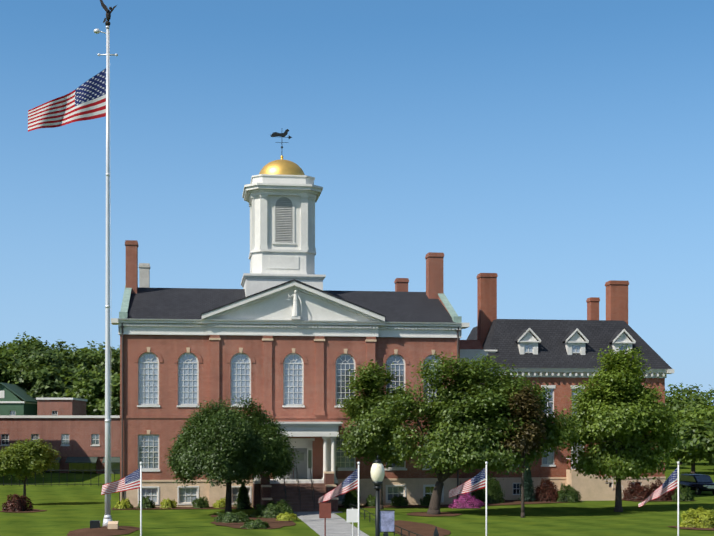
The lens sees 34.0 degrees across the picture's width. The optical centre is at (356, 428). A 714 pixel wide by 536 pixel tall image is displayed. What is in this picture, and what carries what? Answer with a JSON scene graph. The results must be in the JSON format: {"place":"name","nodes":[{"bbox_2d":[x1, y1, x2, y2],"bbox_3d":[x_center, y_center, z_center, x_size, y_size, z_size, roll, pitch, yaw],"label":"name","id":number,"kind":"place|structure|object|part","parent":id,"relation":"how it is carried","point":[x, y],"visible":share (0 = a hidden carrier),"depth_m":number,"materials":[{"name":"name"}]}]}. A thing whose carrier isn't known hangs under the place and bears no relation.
{"place":"outdoors","nodes":[
{"label":"outdoors","id":0,"kind":"place"},
{"bbox_2d":[0,384,23,400],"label":"green gable walls","id":1,"kind":"structure","parent":0,"point":[9,395],"depth_m":185.89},
{"bbox_2d":[7,345,91,383],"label":"hill tree","id":2,"kind":"object","parent":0,"point":[45,357],"depth_m":206.34,"materials":[{"name":"green plant"}]},
{"bbox_2d":[1,358,100,414],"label":"hill tree","id":3,"kind":"object","parent":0,"point":[42,381],"depth_m":195.81,"materials":[{"name":"green plant"}]},
{"bbox_2d":[52,342,119,380],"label":"hill tree","id":4,"kind":"object","parent":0,"point":[98,360],"depth_m":221.12,"materials":[{"name":"green plant"}]},
{"bbox_2d":[60,363,119,414],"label":"hill tree","id":5,"kind":"object","parent":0,"point":[92,394],"depth_m":190.55,"materials":[{"name":"green plant"}]},
{"bbox_2d":[294,511,368,535],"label":"walkway path","id":6,"kind":"structure","parent":0,"point":[336,525],"depth_m":72.28,"materials":[{"name":"concrete"}]},
{"bbox_2d":[0,452,713,535],"bbox_3d":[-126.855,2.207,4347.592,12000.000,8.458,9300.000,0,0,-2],"label":"lawn","id":7,"kind":"structure","parent":0,"point":[67,508],"depth_m":78.60,"materials":[{"name":"green plant"}]},
{"bbox_2d":[0,358,20,394],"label":"hill tree","id":8,"kind":"object","parent":7,"relation":"on","point":[3,377],"depth_m":196.52,"materials":[{"name":"green plant"}]},
{"bbox_2d":[0,344,24,383],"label":"hill tree","id":9,"kind":"object","parent":7,"relation":"on","point":[5,353],"depth_m":208.03,"materials":[{"name":"green plant"}]},
{"bbox_2d":[2,494,33,511],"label":"shrub","id":10,"kind":"object","parent":7,"relation":"on","point":[22,498],"depth_m":83.35,"materials":[{"name":"brown plant"}]},
{"bbox_2d":[0,403,36,414],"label":"green house walls","id":11,"kind":"structure","parent":7,"relation":"on","point":[20,409],"depth_m":185.92,"materials":[{"name":"green paint"}]},
{"bbox_2d":[0,382,36,402],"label":"roof","id":12,"kind":"structure","parent":11,"relation":"on","point":[19,391],"depth_m":189.35,"materials":[{"name":"green metal"}]},
{"bbox_2d":[0,401,36,403],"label":"roof eave trim","id":13,"kind":"structure","parent":11,"relation":"attached to","point":[17,402],"depth_m":185.71,"materials":[{"name":"white paint"}]},
{"bbox_2d":[0,509,45,512],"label":"mulch bed","id":14,"kind":"object","parent":7,"relation":"on","point":[36,510],"visible":0.56,"depth_m":82.97,"materials":[{"name":"brown soil"}]},
{"bbox_2d":[0,331,58,357],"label":"hill tree","id":15,"kind":"object","parent":7,"relation":"on","point":[22,339],"depth_m":251.89,"materials":[{"name":"green plant"}]},
{"bbox_2d":[0,436,60,500],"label":"small tree","id":16,"kind":"object","parent":7,"relation":"on","point":[36,457],"depth_m":89.61,"materials":[{"name":"green plant"}]},
{"bbox_2d":[7,336,81,362],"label":"hill tree","id":17,"kind":"object","parent":7,"relation":"on","point":[28,344],"depth_m":229.98,"materials":[{"name":"green plant"}]},
{"bbox_2d":[0,418,119,473],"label":"shop block walls","id":18,"kind":"structure","parent":7,"relation":"on","point":[79,431],"depth_m":138.47,"materials":[{"name":"red brick"}]},
{"bbox_2d":[2,435,98,443],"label":"windows","id":19,"kind":"structure","parent":18,"relation":"in","point":[63,437],"depth_m":138.61,"materials":[{"name":"grey glass"}]},
{"bbox_2d":[0,415,119,445],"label":"white trim","id":20,"kind":"structure","parent":18,"relation":"attached to","point":[57,416],"depth_m":138.33,"materials":[{"name":"white paint"}]},
{"bbox_2d":[0,462,119,473],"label":"shop fronts","id":21,"kind":"object","parent":18,"relation":"attached to","point":[85,466],"visible":0.08,"depth_m":138.43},
{"bbox_2d":[0,450,119,456],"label":"wall band","id":22,"kind":"object","parent":18,"relation":"attached to","point":[85,453],"depth_m":138.40,"materials":[{"name":"brown brick"}]},
{"bbox_2d":[51,457,119,462],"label":"shop awnings","id":23,"kind":"object","parent":18,"relation":"attached to","point":[86,459],"visible":0.27,"depth_m":137.82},
{"bbox_2d":[0,469,119,485],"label":"fence","id":24,"kind":"object","parent":7,"relation":"on","point":[43,484],"visible":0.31,"depth_m":118.57,"materials":[{"name":"metal"}]},
{"bbox_2d":[37,400,85,414],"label":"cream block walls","id":25,"kind":"structure","parent":7,"relation":"on","point":[64,407],"depth_m":168.25,"materials":[{"name":"red brick"}]},
{"bbox_2d":[36,398,86,414],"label":"white trim","id":26,"kind":"structure","parent":25,"relation":"attached to","point":[79,399],"depth_m":168.06,"materials":[{"name":"white paint"}]},
{"bbox_2d":[72,340,100,353],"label":"hill tree","id":27,"kind":"object","parent":7,"relation":"on","point":[85,349],"depth_m":261.19,"materials":[{"name":"green plant"}]},
{"bbox_2d":[67,526,139,535],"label":"mulch bed","id":28,"kind":"object","parent":7,"relation":"on","point":[106,531],"visible":0.79,"depth_m":64.03,"materials":[{"name":"brown soil"}]},
{"bbox_2d":[90,520,99,527],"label":"flag pole light box","id":29,"kind":"object","parent":28,"relation":"on","point":[94,523],"visible":0.86,"depth_m":65.14,"materials":[{"name":"metal"}]},
{"bbox_2d":[108,521,117,528],"bbox_3d":[-13.559,5.354,64.916,0.550,0.420,0.300,0,0,-2],"label":"stone marker","id":30,"kind":"object","parent":28,"relation":"on","point":[112,524],"visible":0.93,"depth_m":64.77,"materials":[{"name":"beige stone"}]},
{"bbox_2d":[94,26,117,525],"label":"flag pole","id":31,"kind":"object","parent":7,"relation":"on","point":[107,517],"visible":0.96,"depth_m":66.35,"materials":[{"name":"metal"}]},
{"bbox_2d":[28,68,105,131],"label":"flag","id":32,"kind":"object","parent":31,"relation":"attached to","point":[86,100],"visible":1,"depth_m":66.17,"materials":[{"name":"fabric"}]},
{"bbox_2d":[100,0,116,25],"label":"eagle finial","id":33,"kind":"object","parent":31,"relation":"on","point":[108,14],"visible":0.94,"depth_m":66.35,"materials":[{"name":"brown metal"}]},
{"bbox_2d":[109,32,110,223],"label":"flag rope","id":34,"kind":"object","parent":31,"relation":"attached to","point":[110,177],"visible":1,"depth_m":66.40,"materials":[{"name":"white fabric"}]},
{"bbox_2d":[114,498,133,508],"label":"shrub","id":35,"kind":"object","parent":7,"relation":"on","point":[120,505],"depth_m":86.02,"materials":[{"name":"plant"}]},
{"bbox_2d":[136,496,155,508],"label":"shrub","id":36,"kind":"object","parent":7,"relation":"on","point":[145,500],"depth_m":86.22,"materials":[{"name":"green plant"}]},
{"bbox_2d":[160,499,177,508],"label":"shrub","id":37,"kind":"object","parent":7,"relation":"on","point":[167,502],"depth_m":86.53,"materials":[{"name":"yellow plant"}]},
{"bbox_2d":[111,506,251,509],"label":"mulch bed","id":38,"kind":"object","parent":7,"relation":"on","point":[113,508],"visible":0.56,"depth_m":86.19,"materials":[{"name":"brown soil"}]},
{"bbox_2d":[191,496,208,507],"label":"shrub","id":39,"kind":"object","parent":38,"relation":"on","point":[194,502],"depth_m":86.80,"materials":[{"name":"green plant"}]},
{"bbox_2d":[233,482,253,508],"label":"cone shrub","id":40,"kind":"object","parent":38,"relation":"on","point":[243,490],"depth_m":86.15,"materials":[{"name":"green plant"}]},
{"bbox_2d":[212,497,225,507],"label":"shrub","id":41,"kind":"object","parent":7,"relation":"on","point":[217,505],"depth_m":87.00,"materials":[{"name":"plant"}]},
{"bbox_2d":[164,391,298,512],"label":"tree","id":42,"kind":"object","parent":7,"relation":"on","point":[240,446],"depth_m":78.03,"materials":[{"name":"green plant"}]},
{"bbox_2d":[210,517,295,528],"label":"mulch bed","id":43,"kind":"object","parent":7,"relation":"on","point":[273,523],"visible":0.46,"depth_m":72.59,"materials":[{"name":"brown soil"}]},
{"bbox_2d":[213,511,251,522],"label":"shrub","id":44,"kind":"object","parent":43,"relation":"on","point":[239,516],"depth_m":73.77,"materials":[{"name":"green plant"}]},
{"bbox_2d":[240,518,269,528],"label":"shrub","id":45,"kind":"object","parent":7,"relation":"on","point":[254,524],"depth_m":68.90,"materials":[{"name":"green plant"}]},
{"bbox_2d":[251,499,296,517],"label":"shrub","id":46,"kind":"object","parent":7,"relation":"on","point":[273,506],"depth_m":77.95,"materials":[{"name":"green plant"}]},
{"bbox_2d":[276,512,297,520],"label":"shrub","id":47,"kind":"object","parent":7,"relation":"on","point":[286,516],"depth_m":75.07,"materials":[{"name":"yellow plant"}]},
{"bbox_2d":[319,503,330,535],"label":"sign","id":48,"kind":"object","parent":7,"relation":"on","point":[324,510],"visible":0.91,"depth_m":45.38,"materials":[{"name":"red metal"}]},
{"bbox_2d":[347,508,357,535],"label":"sign","id":49,"kind":"object","parent":7,"relation":"on","point":[352,515],"visible":0.76,"depth_m":43.42,"materials":[{"name":"metal"}]},
{"bbox_2d":[364,494,375,506],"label":"low shrub","id":50,"kind":"object","parent":7,"relation":"on","point":[372,502],"depth_m":88.43,"materials":[{"name":"green plant"}]},
{"bbox_2d":[336,358,418,509],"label":"slim tree","id":51,"kind":"object","parent":7,"relation":"on","point":[364,412],"depth_m":85.09,"materials":[{"name":"green plant"}]},
{"bbox_2d":[373,455,394,535],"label":"street lamp post","id":52,"kind":"object","parent":7,"relation":"on","point":[377,486],"visible":1,"depth_m":40.41,"materials":[{"name":"metal"}]},
{"bbox_2d":[370,463,384,481],"bbox_3d":[0.714,1.515,40.480,0.500,0.800,0.500,0,0,-2],"label":"lamp globe","id":53,"kind":"object","parent":52,"relation":"attached to","point":[377,472],"visible":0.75,"depth_m":40.30,"materials":[{"name":"beige glass"}]},
{"bbox_2d":[380,511,393,531],"bbox_3d":[1.024,3.210,40.489,0.540,0.710,0.020,0,0,-2],"label":"sign","id":54,"kind":"object","parent":52,"relation":"attached to","point":[386,521],"visible":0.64,"depth_m":40.48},
{"bbox_2d":[111,129,673,511],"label":"courthouse","id":55,"kind":"structure","parent":7,"relation":"on","point":[287,337],"depth_m":89.73,"materials":[{"name":"brick"}]},
{"bbox_2d":[350,504,438,535],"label":"metal fence","id":56,"kind":"object","parent":7,"relation":"on","point":[435,533],"visible":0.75,"depth_m":63.97,"materials":[{"name":"metal"}]},
{"bbox_2d":[390,495,407,506],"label":"low shrub","id":57,"kind":"object","parent":7,"relation":"on","point":[402,499],"depth_m":88.75,"materials":[{"name":"green plant"}]},
{"bbox_2d":[140,461,679,535],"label":"flagpoles","id":58,"kind":"object","parent":7,"relation":"on","point":[486,462],"visible":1,"depth_m":42.44,"materials":[{"name":"white metal"}]},
{"bbox_2d":[101,468,139,494],"bbox_3d":[-8.550,1.911,42.338,1.425,0.990,0.184,0,0,2],"label":"flag","id":59,"kind":"object","parent":58,"relation":"attached to","point":[131,481],"visible":1,"depth_m":42.29,"materials":[{"name":"fabric"}]},
{"bbox_2d":[318,468,357,503],"bbox_3d":[-0.685,2.072,42.361,1.426,1.314,0.303,0,0,-2],"label":"flag","id":60,"kind":"object","parent":58,"relation":"attached to","point":[348,483],"visible":1,"depth_m":42.42,"materials":[{"name":"fabric"}]},
{"bbox_2d":[449,468,484,497],"bbox_3d":[3.990,1.962,42.440,1.422,1.094,0.192,0,0,-15],"label":"flag","id":61,"kind":"object","parent":58,"relation":"attached to","point":[477,482],"visible":1,"depth_m":42.46,"materials":[{"name":"fabric"}]},
{"bbox_2d":[638,468,676,506],"bbox_3d":[11.028,2.147,42.840,1.421,1.464,0.281,0,0,-2],"label":"flag","id":62,"kind":"object","parent":58,"relation":"attached to","point":[669,484],"visible":1,"depth_m":42.81,"materials":[{"name":"fabric"}]},
{"bbox_2d":[394,520,450,535],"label":"mulch bed","id":63,"kind":"object","parent":7,"relation":"on","point":[423,529],"visible":0.73,"depth_m":69.25,"materials":[{"name":"brown soil"}]},
{"bbox_2d":[407,512,460,516],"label":"mulch bed","id":64,"kind":"object","parent":7,"relation":"on","point":[430,515],"visible":0.81,"depth_m":79.21,"materials":[{"name":"brown soil"}]},
{"bbox_2d":[338,500,561,507],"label":"mulch bed","id":65,"kind":"object","parent":7,"relation":"on","point":[510,502],"visible":0.4,"depth_m":90.70,"materials":[{"name":"brown soil"}]},
{"bbox_2d":[341,489,363,507],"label":"cone shrub","id":66,"kind":"object","parent":65,"relation":"on","point":[347,495],"depth_m":87.39,"materials":[{"name":"green plant"}]},
{"bbox_2d":[420,495,430,505],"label":"low shrub","id":67,"kind":"object","parent":65,"relation":"on","point":[426,500],"depth_m":88.99,"materials":[{"name":"green plant"}]},
{"bbox_2d":[518,463,535,501],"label":"conical evergreen shrub","id":68,"kind":"object","parent":65,"relation":"on","point":[527,478],"depth_m":94.21,"materials":[{"name":"green plant"}]},
{"bbox_2d":[448,493,479,508],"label":"flowering bush","id":69,"kind":"object","parent":7,"relation":"on","point":[455,504],"depth_m":86.88,"materials":[{"name":"pink plant"}]},
{"bbox_2d":[473,495,483,506],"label":"flowering bush","id":70,"kind":"object","parent":7,"relation":"on","point":[480,503],"depth_m":88.70,"materials":[{"name":"plant"}]},
{"bbox_2d":[379,351,587,514],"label":"spreading tree","id":71,"kind":"object","parent":7,"relation":"on","point":[469,445],"depth_m":78.49,"materials":[{"name":"green plant"}]},
{"bbox_2d":[470,473,504,503],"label":"round hedge shrub","id":72,"kind":"object","parent":7,"relation":"on","point":[493,483],"depth_m":92.35,"materials":[{"name":"green plant"}]},
{"bbox_2d":[499,385,546,517],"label":"bronze tree","id":73,"kind":"object","parent":7,"relation":"on","point":[531,429],"depth_m":77.54,"materials":[{"name":"brown plant"}]},
{"bbox_2d":[533,478,558,501],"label":"shrub","id":74,"kind":"object","parent":7,"relation":"on","point":[540,489],"depth_m":94.57,"materials":[{"name":"red plant"}]},
{"bbox_2d":[555,482,581,502],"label":"shrub","id":75,"kind":"object","parent":7,"relation":"on","point":[576,496],"depth_m":94.03,"materials":[{"name":"green plant"}]},
{"bbox_2d":[560,344,686,511],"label":"bright tree","id":76,"kind":"object","parent":7,"relation":"on","point":[628,413],"depth_m":82.97,"materials":[{"name":"green plant"}]},
{"bbox_2d":[622,480,653,500],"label":"barberry shrub","id":77,"kind":"object","parent":7,"relation":"on","point":[639,497],"depth_m":95.67,"materials":[{"name":"red plant"}]},
{"bbox_2d":[647,477,674,500],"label":"barberry shrub","id":78,"kind":"object","parent":7,"relation":"on","point":[656,486],"depth_m":95.88,"materials":[{"name":"red plant"}]},
{"bbox_2d":[672,484,693,500],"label":"box shrub","id":79,"kind":"object","parent":7,"relation":"on","point":[686,490],"depth_m":95.60,"materials":[{"name":"green plant"}]},
{"bbox_2d":[665,383,713,464],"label":"tree","id":80,"kind":"object","parent":7,"relation":"on","point":[695,398],"depth_m":187.42,"materials":[{"name":"green plant"}]},
{"bbox_2d":[666,410,713,473],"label":"tree","id":81,"kind":"object","parent":7,"relation":"on","point":[699,438],"depth_m":150.49,"materials":[{"name":"green plant"}]},
{"bbox_2d":[668,526,713,529],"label":"mulch bed","id":82,"kind":"object","parent":7,"relation":"on","point":[694,528],"visible":0.47,"depth_m":67.82,"materials":[{"name":"brown soil"}]},
{"bbox_2d":[677,474,713,494],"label":"parked suv","id":83,"kind":"object","parent":7,"relation":"on","point":[698,484],"visible":0.79,"depth_m":105.31,"materials":[{"name":"paint"}]},
{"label":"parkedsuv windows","id":84,"kind":"part","parent":83,"relation":"part of","materials":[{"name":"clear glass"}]},
{"bbox_2d":[678,402,713,426],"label":"tree","id":85,"kind":"object","parent":7,"relation":"on","point":[707,413],"depth_m":163.21,"materials":[{"name":"green plant"}]},
{"bbox_2d":[679,506,713,527],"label":"bush","id":86,"kind":"object","parent":7,"relation":"on","point":[686,518],"depth_m":68.71,"materials":[{"name":"yellow plant"}]},
{"bbox_2d":[0,0,713,405],"label":"sky","id":87,"kind":"structure","parent":0,"point":[561,150],"materials":[{"name":"blue"}]}
]}

